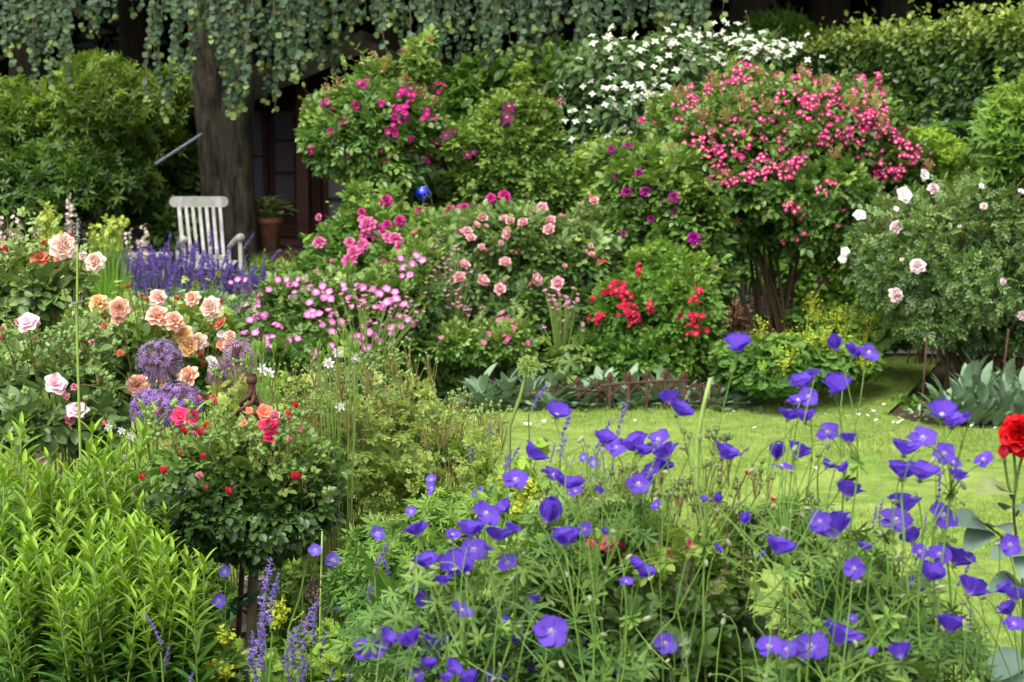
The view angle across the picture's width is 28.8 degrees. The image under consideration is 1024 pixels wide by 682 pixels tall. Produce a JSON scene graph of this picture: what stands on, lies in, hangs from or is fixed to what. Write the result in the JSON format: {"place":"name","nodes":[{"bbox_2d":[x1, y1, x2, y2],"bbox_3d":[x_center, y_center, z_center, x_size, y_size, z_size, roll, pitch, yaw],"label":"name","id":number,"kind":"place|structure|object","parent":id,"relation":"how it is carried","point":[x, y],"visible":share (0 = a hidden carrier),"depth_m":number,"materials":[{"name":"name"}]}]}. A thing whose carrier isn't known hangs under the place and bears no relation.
{"place":"outdoors","nodes":[
{"label":"outdoors","id":0,"kind":"place"},
{"bbox_2d":[414,245,506,403],"bbox_3d":[-0.381,-0.102,12.765,0.582,1.045,0.635,-6,10,-41],"label":"astrantia","id":1,"kind":"object","parent":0,"point":[442,380],"visible":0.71,"depth_m":12.67,"materials":[{"name":"green plant"}]},
{"bbox_2d":[0,356,1023,681],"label":"lawn","id":2,"kind":"structure","parent":0,"point":[884,486],"depth_m":10.40,"materials":[{"name":"green plant"}]},
{"bbox_2d":[0,275,149,537],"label":"pale pink rose","id":3,"kind":"object","parent":2,"relation":"on","point":[38,377],"visible":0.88,"depth_m":5.67,"materials":[{"name":"green plant"}]},
{"bbox_2d":[69,218,88,500],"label":"flower stalk","id":4,"kind":"object","parent":2,"relation":"on","point":[77,231],"visible":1,"depth_m":5.24,"materials":[{"name":"green plant"}]},
{"bbox_2d":[84,230,132,299],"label":"grass tuft","id":5,"kind":"object","parent":2,"relation":"on","point":[110,262],"visible":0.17,"depth_m":14.22,"materials":[{"name":"green plant"}]},
{"bbox_2d":[82,253,136,491],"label":"grass tuft","id":6,"kind":"object","parent":2,"relation":"on","point":[109,286],"visible":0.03,"depth_m":9.54,"materials":[{"name":"green plant"}]},
{"bbox_2d":[119,250,154,299],"bbox_3d":[-2.849,-0.272,14.693,0.681,0.833,0.659,0,7,0],"label":"catmint","id":7,"kind":"object","parent":2,"relation":"on","point":[138,281],"visible":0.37,"depth_m":14.60,"materials":[{"name":"purple plant"}]},
{"bbox_2d":[128,384,170,491],"bbox_3d":[-0.995,0.707,5.583,0.133,1.183,0.136,0,7,0],"label":"allium","id":8,"kind":"object","parent":2,"relation":"on","point":[146,399],"visible":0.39,"depth_m":5.49,"materials":[{"name":"purple plant"}]},
{"bbox_2d":[135,338,184,488],"bbox_3d":[-0.982,0.638,5.627,0.140,1.308,0.140,0,7,0],"label":"allium","id":9,"kind":"object","parent":2,"relation":"on","point":[161,359],"visible":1,"depth_m":5.53,"materials":[{"name":"purple plant"}]},
{"bbox_2d":[142,247,206,308],"bbox_3d":[-2.523,-0.270,14.678,0.672,0.846,0.613,0,7,0],"label":"catmint","id":10,"kind":"object","parent":2,"relation":"on","point":[174,269],"visible":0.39,"depth_m":14.60,"materials":[{"name":"purple plant"}]},
{"bbox_2d":[153,380,204,630],"bbox_3d":[-0.907,0.708,5.482,0.145,1.214,0.146,0,7,0],"label":"allium","id":11,"kind":"object","parent":2,"relation":"on","point":[177,392],"visible":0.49,"depth_m":5.39,"materials":[{"name":"purple plant"}]},
{"bbox_2d":[131,287,251,335],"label":"leafy plant","id":12,"kind":"object","parent":2,"relation":"on","point":[235,302],"visible":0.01,"depth_m":13.01,"materials":[{"name":"green plant"}]},
{"bbox_2d":[192,250,240,306],"bbox_3d":[-2.160,-0.255,14.676,0.681,0.850,0.631,0,7,0],"label":"catmint","id":13,"kind":"object","parent":2,"relation":"on","point":[226,279],"visible":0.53,"depth_m":14.61,"materials":[{"name":"purple plant"}]},
{"bbox_2d":[217,337,260,404],"bbox_3d":[-0.775,0.633,5.727,0.122,1.300,0.124,0,7,0],"label":"allium","id":14,"kind":"object","parent":2,"relation":"on","point":[240,354],"visible":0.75,"depth_m":5.63,"materials":[{"name":"purple plant"}]},
{"bbox_2d":[199,357,282,637],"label":"budding rose","id":15,"kind":"object","parent":2,"relation":"on","point":[228,406],"visible":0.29,"depth_m":5.57,"materials":[{"name":"green plant"}]},
{"bbox_2d":[238,574,265,675],"bbox_3d":[-0.684,0.995,5.269,0.076,0.757,0.077,-3,8,-19],"label":"birch post","id":16,"kind":"object","parent":2,"relation":"on","point":[243,629],"visible":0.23,"depth_m":5.21,"materials":[{"name":"brown wood"}]},
{"bbox_2d":[175,554,344,657],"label":"leafy plant","id":17,"kind":"object","parent":2,"relation":"on","point":[213,578],"visible":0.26,"depth_m":5.46,"materials":[{"name":"green plant"}]},
{"bbox_2d":[245,336,287,651],"bbox_3d":[-0.640,0.664,5.198,0.100,1.394,0.290,0,7,0],"label":"columbine","id":18,"kind":"object","parent":2,"relation":"on","point":[264,384],"visible":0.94,"depth_m":5.14,"materials":[{"name":"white plant"}]},
{"bbox_2d":[261,349,400,634],"bbox_3d":[-0.488,0.669,5.403,0.444,1.335,0.674,-4,9,-31],"label":"budding rose","id":19,"kind":"object","parent":2,"relation":"on","point":[363,458],"visible":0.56,"depth_m":5.28,"materials":[{"name":"green plant"}]},
{"bbox_2d":[316,324,359,647],"bbox_3d":[-0.443,0.654,5.227,0.113,1.413,0.301,0,7,0],"label":"columbine","id":20,"kind":"object","parent":2,"relation":"on","point":[325,361],"visible":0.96,"depth_m":5.12,"materials":[{"name":"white plant"}]},
{"bbox_2d":[340,337,519,599],"bbox_3d":[-0.233,0.639,5.592,0.529,1.343,0.734,0,7,0],"label":"budding rose","id":21,"kind":"object","parent":2,"relation":"on","point":[449,451],"visible":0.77,"depth_m":5.44,"materials":[{"name":"green plant"}]},
{"bbox_2d":[449,363,510,410],"bbox_3d":[-0.185,0.288,12.362,0.437,0.301,0.584,0,7,0],"label":"lambs ear","id":22,"kind":"object","parent":2,"relation":"on","point":[479,386],"visible":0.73,"depth_m":12.31},
{"bbox_2d":[475,368,534,411],"bbox_3d":[-0.050,0.290,12.418,0.453,0.280,0.578,0,7,0],"label":"lambs ear","id":23,"kind":"object","parent":2,"relation":"on","point":[504,384],"visible":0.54,"depth_m":12.32},
{"bbox_2d":[507,366,549,408],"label":"lambs ear","id":24,"kind":"object","parent":2,"relation":"on","point":[533,383],"visible":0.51,"depth_m":12.35},
{"bbox_2d":[519,369,582,410],"bbox_3d":[0.248,0.298,12.358,0.519,0.280,0.499,-5,9,-35],"label":"lambs ear","id":25,"kind":"object","parent":2,"relation":"on","point":[553,380],"visible":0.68,"depth_m":12.28},
{"bbox_2d":[558,374,607,410],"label":"lambs ear","id":26,"kind":"object","parent":2,"relation":"on","point":[584,403],"visible":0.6,"depth_m":12.32},
{"bbox_2d":[601,363,661,410],"bbox_3d":[0.739,0.292,12.365,0.420,0.285,0.563,0,7,0],"label":"lambs ear","id":27,"kind":"object","parent":2,"relation":"on","point":[637,397],"visible":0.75,"depth_m":12.26},
{"bbox_2d":[680,374,742,411],"bbox_3d":[1.219,0.329,12.363,0.431,0.219,0.596,0,7,0],"label":"lambs ear","id":28,"kind":"object","parent":2,"relation":"on","point":[716,398],"visible":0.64,"depth_m":12.26},
{"bbox_2d":[0,209,1023,428],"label":"ground","id":29,"kind":"structure","parent":0,"point":[939,372],"depth_m":14.29,"materials":[{"name":"soil"}]},
{"bbox_2d":[6,0,51,243],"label":"woodland tree","id":30,"kind":"object","parent":29,"relation":"on","point":[21,55],"visible":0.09,"depth_m":25.53,"materials":[{"name":"green plant"}]},
{"bbox_2d":[0,430,90,681],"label":"leafy perennial","id":31,"kind":"object","parent":29,"relation":"on","point":[30,521],"visible":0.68,"depth_m":4.70,"materials":[{"name":"green plant"}]},
{"bbox_2d":[35,201,62,341],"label":"lime flower","id":32,"kind":"object","parent":29,"relation":"on","point":[49,211],"visible":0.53,"depth_m":15.24,"materials":[{"name":"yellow plant"}]},
{"bbox_2d":[0,198,116,507],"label":"apricot rose","id":33,"kind":"object","parent":29,"relation":"on","point":[30,275],"visible":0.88,"depth_m":6.61,"materials":[{"name":"green plant"}]},
{"bbox_2d":[0,411,151,681],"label":"leafy perennial","id":34,"kind":"object","parent":29,"relation":"on","point":[74,655],"visible":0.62,"depth_m":4.51,"materials":[{"name":"green plant"}]},
{"bbox_2d":[0,46,194,259],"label":"rhododendron","id":35,"kind":"object","parent":29,"relation":"on","point":[59,143],"visible":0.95,"depth_m":18.62,"materials":[{"name":"green plant"}]},
{"bbox_2d":[86,213,129,260],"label":"lime flower","id":36,"kind":"object","parent":29,"relation":"on","point":[120,228],"visible":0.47,"depth_m":15.29,"materials":[{"name":"yellow plant"}]},
{"bbox_2d":[58,398,205,681],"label":"leafy perennial","id":37,"kind":"object","parent":29,"relation":"on","point":[128,521],"visible":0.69,"depth_m":4.58,"materials":[{"name":"green plant"}]},
{"bbox_2d":[119,0,155,236],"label":"woodland tree","id":38,"kind":"object","parent":29,"relation":"on","point":[133,35],"visible":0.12,"depth_m":26.51,"materials":[{"name":"green plant"}]},
{"bbox_2d":[134,133,201,283],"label":"green shrub","id":39,"kind":"object","parent":29,"relation":"on","point":[189,182],"visible":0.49,"depth_m":19.18,"materials":[{"name":"green plant"}]},
{"bbox_2d":[112,398,229,681],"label":"leafy perennial","id":40,"kind":"object","parent":29,"relation":"on","point":[185,603],"visible":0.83,"depth_m":4.47,"materials":[{"name":"green plant"}]},
{"bbox_2d":[84,256,259,557],"bbox_3d":[-1.178,0.470,6.612,0.706,1.488,0.866,0,7,0],"label":"apricot rose","id":41,"kind":"object","parent":29,"relation":"on","point":[198,329],"visible":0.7,"depth_m":6.28,"materials":[{"name":"orange plant"}]},
{"bbox_2d":[17,597,357,681],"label":"ladys mantle","id":42,"kind":"object","parent":29,"relation":"on","point":[324,664],"visible":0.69,"depth_m":4.57,"materials":[{"name":"green plant"}]},
{"bbox_2d":[171,243,229,296],"bbox_3d":[-2.380,-0.315,15.261,0.692,0.865,0.620,0,7,0],"label":"catmint","id":43,"kind":"object","parent":29,"relation":"on","point":[191,252],"visible":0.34,"depth_m":15.24,"materials":[{"name":"purple plant"}]},
{"bbox_2d":[169,196,244,287],"bbox_3d":[-2.769,-0.790,18.068,0.697,0.990,1.110,-1,7,-7],"label":"rocking chair","id":44,"kind":"object","parent":29,"relation":"on","point":[199,202],"visible":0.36,"depth_m":18.34,"materials":[{"name":"white paint"}]},
{"bbox_2d":[139,395,352,681],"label":"patio rose","id":45,"kind":"object","parent":29,"relation":"on","point":[251,495],"visible":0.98,"depth_m":4.74,"materials":[{"name":"green plant"}]},
{"bbox_2d":[235,373,262,672],"bbox_3d":[-0.683,0.724,5.091,0.124,1.295,0.072,3,8,19],"label":"iron stake","id":46,"kind":"object","parent":29,"relation":"on","point":[251,379],"visible":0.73,"depth_m":5.01,"materials":[{"name":"brown metal"}]},
{"bbox_2d":[175,543,341,666],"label":"geranium","id":47,"kind":"object","parent":29,"relation":"on","point":[219,599],"visible":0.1,"depth_m":4.73,"materials":[{"name":"purple plant"}]},
{"bbox_2d":[245,557,280,681],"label":"catmint","id":48,"kind":"object","parent":29,"relation":"on","point":[261,641],"visible":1,"depth_m":4.26,"materials":[{"name":"purple plant"}]},
{"bbox_2d":[235,246,303,290],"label":"leafy plant","id":49,"kind":"object","parent":29,"relation":"on","point":[282,265],"visible":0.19,"depth_m":15.69,"materials":[{"name":"green plant"}]},
{"bbox_2d":[260,245,312,261],"bbox_3d":[-2.352,-0.681,19.369,0.900,0.444,0.700,0,7,0],"label":"wooden crate","id":50,"kind":"object","parent":29,"relation":"on","point":[299,249],"visible":0.02,"depth_m":19.00,"materials":[{"name":"wood"}]},
{"bbox_2d":[257,216,282,249],"bbox_3d":[-2.352,-1.042,19.223,0.291,0.303,0.291,0,7,0],"label":"flower pot","id":51,"kind":"object","parent":50,"relation":"on","point":[269,231],"visible":0.89,"depth_m":19.12,"materials":[{"name":"ceramic"}]},
{"bbox_2d":[254,195,298,217],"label":"variegated hosta","id":52,"kind":"object","parent":51,"relation":"in","point":[267,203],"visible":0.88,"depth_m":19.15,"materials":[{"name":"green plant"}]},
{"bbox_2d":[279,597,333,681],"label":"catmint","id":53,"kind":"object","parent":29,"relation":"on","point":[293,648],"visible":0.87,"depth_m":4.37,"materials":[{"name":"purple plant"}]},
{"bbox_2d":[189,30,449,244],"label":"garden shed","id":54,"kind":"structure","parent":29,"relation":"on","point":[279,166],"depth_m":20.94,"materials":[{"name":"wood"}]},
{"bbox_2d":[253,106,269,206],"bbox_3d":[-2.685,-1.945,20.973,0.244,1.053,0.082,0,7,0],"label":"window","id":55,"kind":"structure","parent":54,"relation":"in","point":[261,185],"depth_m":20.96,"materials":[{"name":"glass"}]},
{"bbox_2d":[269,106,296,206],"bbox_3d":[-2.397,-1.945,20.973,0.310,1.053,0.082,0,7,0],"label":"window","id":56,"kind":"structure","parent":54,"relation":"in","point":[282,144],"depth_m":20.98,"materials":[{"name":"black glass"}]},
{"bbox_2d":[323,174,346,223],"bbox_3d":[-1.849,-1.695,21.005,0.289,1.193,0.082,0,7,0],"label":"window","id":57,"kind":"structure","parent":54,"relation":"in","point":[330,189],"depth_m":21.03,"materials":[{"name":"grey glass"}]},
{"bbox_2d":[228,234,454,382],"bbox_3d":[-1.080,-0.118,12.704,1.448,1.117,1.297,0,7,0],"label":"lilac rose","id":58,"kind":"object","parent":29,"relation":"on","point":[288,326],"visible":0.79,"depth_m":12.46,"materials":[{"name":"green plant"}]},
{"bbox_2d":[0,0,727,292],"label":"weeping tree","id":59,"kind":"object","parent":29,"relation":"on","point":[218,69],"visible":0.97,"depth_m":17.00,"materials":[{"name":"green plant"}]},
{"bbox_2d":[303,289,426,409],"bbox_3d":[-0.869,0.085,12.194,0.738,0.819,0.620,4,8,28],"label":"astrantia","id":60,"kind":"object","parent":29,"relation":"on","point":[375,353],"visible":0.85,"depth_m":12.14,"materials":[{"name":"green plant"}]},
{"bbox_2d":[292,23,450,211],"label":"rambler rose","id":61,"kind":"object","parent":29,"relation":"on","point":[374,118],"visible":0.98,"depth_m":14.15,"materials":[{"name":"green plant"}]},
{"bbox_2d":[286,173,510,305],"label":"magenta rose","id":62,"kind":"object","parent":29,"relation":"on","point":[365,222],"visible":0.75,"depth_m":13.56,"materials":[{"name":"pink plant"}]},
{"bbox_2d":[359,548,479,620],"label":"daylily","id":63,"kind":"object","parent":29,"relation":"on","point":[383,579],"visible":0.16,"depth_m":4.27,"materials":[{"name":"green plant"}]},
{"bbox_2d":[335,498,568,681],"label":"geranium","id":64,"kind":"object","parent":29,"relation":"on","point":[407,645],"visible":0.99,"depth_m":3.17,"materials":[{"name":"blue plant"}]},
{"bbox_2d":[317,453,599,681],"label":"geranium","id":65,"kind":"object","parent":29,"relation":"on","point":[349,581],"visible":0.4,"depth_m":4.42,"materials":[{"name":"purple plant"}]},
{"bbox_2d":[423,299,540,389],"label":"miniature rose","id":66,"kind":"object","parent":29,"relation":"on","point":[476,344],"visible":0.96,"depth_m":12.44,"materials":[{"name":"green plant"}]},
{"bbox_2d":[426,437,564,681],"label":"ladys mantle","id":67,"kind":"object","parent":29,"relation":"on","point":[522,464],"visible":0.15,"depth_m":4.26,"materials":[{"name":"yellow plant"}]},
{"bbox_2d":[432,34,581,174],"bbox_3d":[-0.089,-1.508,18.054,1.924,2.514,2.011,0,7,0],"label":"laurel","id":68,"kind":"object","parent":29,"relation":"on","point":[463,80],"visible":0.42,"depth_m":17.35,"materials":[{"name":"green plant"}]},
{"bbox_2d":[437,45,581,215],"bbox_3d":[-0.046,-0.994,14.632,1.138,2.329,1.044,0,7,0],"label":"clematis","id":69,"kind":"object","parent":29,"relation":"on","point":[533,134],"visible":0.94,"depth_m":14.32,"materials":[{"name":"green plant"}]},
{"bbox_2d":[0,0,1023,222],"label":"wood","id":70,"kind":"object","parent":29,"relation":"on","point":[108,34],"visible":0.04,"depth_m":29.87,"materials":[{"name":"black plant"}]},
{"bbox_2d":[418,176,625,379],"bbox_3d":[0.081,-0.382,13.385,1.545,1.426,1.408,0,7,0],"label":"pink rose","id":71,"kind":"object","parent":29,"relation":"on","point":[536,249],"visible":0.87,"depth_m":12.99,"materials":[{"name":"green plant"}]},
{"bbox_2d":[505,354,539,603],"bbox_3d":[0.021,0.685,4.825,0.093,1.316,0.059,0,7,0],"label":"allium","id":72,"kind":"object","parent":29,"relation":"on","point":[527,366],"visible":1,"depth_m":4.75,"materials":[{"name":"green plant"}]},
{"bbox_2d":[404,164,656,279],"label":"leafy shrub","id":73,"kind":"object","parent":29,"relation":"on","point":[443,187],"visible":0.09,"depth_m":14.88,"materials":[{"name":"green plant"}]},
{"bbox_2d":[469,383,629,611],"bbox_3d":[0.107,0.628,4.051,0.268,1.068,0.573,3,8,24],"label":"catmint","id":74,"kind":"object","parent":29,"relation":"on","point":[617,432],"visible":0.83,"depth_m":3.99,"materials":[{"name":"purple plant"}]},
{"bbox_2d":[504,287,615,401],"bbox_3d":[0.300,0.056,12.707,0.753,0.807,0.575,0,7,0],"label":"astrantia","id":75,"kind":"object","parent":29,"relation":"on","point":[566,363],"visible":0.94,"depth_m":12.61,"materials":[{"name":"green plant"}]},
{"bbox_2d":[473,485,677,681],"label":"geranium","id":76,"kind":"object","parent":29,"relation":"on","point":[622,662],"visible":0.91,"depth_m":3.12,"materials":[{"name":"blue plant"}]},
{"bbox_2d":[484,400,680,679],"bbox_3d":[0.130,0.493,3.358,0.313,0.793,0.674,1,7,9],"label":"geranium","id":77,"kind":"object","parent":29,"relation":"on","point":[633,526],"visible":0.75,"depth_m":3.28,"materials":[{"name":"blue plant"}]},
{"bbox_2d":[561,127,607,218],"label":"leafy shrub","id":78,"kind":"object","parent":29,"relation":"on","point":[576,159],"visible":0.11,"depth_m":15.31,"materials":[{"name":"green plant"}]},
{"bbox_2d":[553,232,730,387],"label":"red rose","id":79,"kind":"object","parent":29,"relation":"on","point":[642,319],"visible":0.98,"depth_m":12.67,"materials":[{"name":"green plant"}]},
{"bbox_2d":[597,368,695,409],"bbox_3d":[0.824,0.328,12.190,0.606,0.324,0.037,0,7,0],"label":"iron edging","id":80,"kind":"object","parent":29,"relation":"on","point":[646,375],"visible":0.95,"depth_m":12.18,"materials":[{"name":"brown metal"}]},
{"bbox_2d":[564,125,742,316],"bbox_3d":[1.015,-0.579,13.575,1.225,1.785,1.058,4,8,29],"label":"climbing rose","id":81,"kind":"object","parent":29,"relation":"on","point":[629,176],"visible":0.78,"depth_m":13.21,"materials":[{"name":"green plant"}]},
{"bbox_2d":[539,9,824,161],"bbox_3d":[1.352,-1.396,16.479,2.323,2.662,2.253,0,7,0],"label":"dogwood","id":82,"kind":"object","parent":29,"relation":"on","point":[604,97],"visible":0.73,"depth_m":15.90,"materials":[{"name":"white plant"}]},
{"bbox_2d":[429,517,946,681],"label":"leafy plant","id":83,"kind":"object","parent":29,"relation":"on","point":[522,670],"visible":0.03,"depth_m":3.76,"materials":[{"name":"green plant"}]},
{"bbox_2d":[693,378,711,562],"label":"flower stalk","id":84,"kind":"object","parent":29,"relation":"on","point":[698,432],"visible":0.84,"depth_m":3.45,"materials":[{"name":"green plant"}]},
{"bbox_2d":[720,292,753,332],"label":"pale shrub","id":85,"kind":"object","parent":29,"relation":"on","point":[741,320],"visible":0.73,"depth_m":15.50,"materials":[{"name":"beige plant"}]},
{"bbox_2d":[728,0,768,140],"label":"woodland tree","id":86,"kind":"object","parent":29,"relation":"on","point":[738,9],"visible":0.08,"depth_m":23.52,"materials":[{"name":"brown plant"}]},
{"bbox_2d":[639,333,900,681],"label":"geranium","id":87,"kind":"object","parent":29,"relation":"on","point":[773,521],"visible":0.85,"depth_m":3.21,"materials":[{"name":"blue plant"}]},
{"bbox_2d":[713,0,827,244],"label":"domed conifer","id":88,"kind":"object","parent":29,"relation":"on","point":[793,21],"visible":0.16,"depth_m":21.46,"materials":[{"name":"green plant"}]},
{"bbox_2d":[637,48,942,342],"bbox_3d":[1.931,-0.903,14.088,2.167,2.317,1.879,0,7,0],"label":"shrub rose","id":89,"kind":"object","parent":29,"relation":"on","point":[800,180],"visible":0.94,"depth_m":13.51,"materials":[{"name":"pink plant"}]},
{"bbox_2d":[704,315,884,409],"bbox_3d":[1.845,0.115,12.634,1.512,0.637,0.939,-6,9,-38],"label":"ladys mantle","id":90,"kind":"object","parent":29,"relation":"on","point":[765,367],"visible":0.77,"depth_m":12.24,"materials":[{"name":"green plant"}]},
{"bbox_2d":[735,247,875,309],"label":"leafy shrub","id":91,"kind":"object","parent":29,"relation":"on","point":[807,282],"visible":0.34,"depth_m":16.09,"materials":[{"name":"green plant"}]},
{"bbox_2d":[680,493,953,681],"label":"geranium","id":92,"kind":"object","parent":29,"relation":"on","point":[810,656],"visible":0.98,"depth_m":3.00,"materials":[{"name":"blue plant"}]},
{"bbox_2d":[806,0,849,34],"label":"woodland tree","id":93,"kind":"object","parent":29,"relation":"on","point":[831,11],"visible":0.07,"depth_m":25.46,"materials":[{"name":"brown plant"}]},
{"bbox_2d":[782,291,906,353],"bbox_3d":[2.260,-0.028,13.665,1.049,0.683,0.769,5,9,36],"label":"ladys mantle","id":94,"kind":"object","parent":29,"relation":"on","point":[860,323],"visible":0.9,"depth_m":13.43,"materials":[{"name":"green plant"}]},
{"bbox_2d":[761,0,1023,360],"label":"beech hedge","id":95,"kind":"object","parent":29,"relation":"on","point":[946,71],"visible":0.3,"depth_m":16.71,"materials":[{"name":"green plant"}]},
{"bbox_2d":[877,0,912,33],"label":"woodland tree","id":96,"kind":"object","parent":29,"relation":"on","point":[887,9],"visible":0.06,"depth_m":24.52,"materials":[{"name":"brown plant"}]},
{"bbox_2d":[818,398,1023,681],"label":"geranium","id":97,"kind":"object","parent":29,"relation":"on","point":[904,598],"visible":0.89,"depth_m":3.13,"materials":[{"name":"blue plant"}]},
{"bbox_2d":[870,465,972,681],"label":"catmint","id":98,"kind":"object","parent":29,"relation":"on","point":[933,532],"visible":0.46,"depth_m":3.59,"materials":[{"name":"plant"}]},
{"bbox_2d":[867,112,987,368],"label":"azalea","id":99,"kind":"object","parent":29,"relation":"on","point":[948,147],"visible":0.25,"depth_m":13.82,"materials":[{"name":"green plant"}]},
{"bbox_2d":[838,162,1023,395],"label":"white rose","id":100,"kind":"object","parent":29,"relation":"on","point":[977,318],"visible":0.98,"depth_m":12.51,"materials":[{"name":"green plant"}]},
{"bbox_2d":[918,373,976,426],"bbox_3d":[2.589,0.350,11.817,0.334,0.314,0.551,0,7,0],"label":"lambs ear","id":101,"kind":"object","parent":29,"relation":"on","point":[935,393],"visible":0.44,"depth_m":11.83},
{"bbox_2d":[945,360,992,425],"bbox_3d":[2.718,0.303,11.848,0.301,0.400,0.495,0,7,0],"label":"lambs ear","id":102,"kind":"object","parent":29,"relation":"on","point":[959,389],"visible":0.69,"depth_m":11.80},
{"bbox_2d":[962,360,1011,426],"bbox_3d":[2.804,0.310,11.878,0.338,0.377,0.480,0,7,0],"label":"lambs ear","id":103,"kind":"object","parent":29,"relation":"on","point":[983,388],"visible":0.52,"depth_m":11.79},
{"bbox_2d":[954,413,1023,681],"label":"red rose","id":104,"kind":"object","parent":29,"relation":"on","point":[977,534],"visible":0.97,"depth_m":3.25,"materials":[{"name":"green plant"}]},
{"bbox_2d":[963,65,1023,379],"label":"rhododendron","id":105,"kind":"object","parent":29,"relation":"on","point":[996,140],"visible":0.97,"depth_m":12.63,"materials":[{"name":"green plant"}]},
{"bbox_2d":[986,357,1022,421],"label":"lambs ear","id":106,"kind":"object","parent":29,"relation":"on","point":[1005,381],"visible":0.63,"depth_m":11.84},
{"bbox_2d":[507,424,820,681],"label":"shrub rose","id":107,"kind":"object","parent":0,"point":[727,594],"visible":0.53,"depth_m":3.35,"materials":[{"name":"green plant"}]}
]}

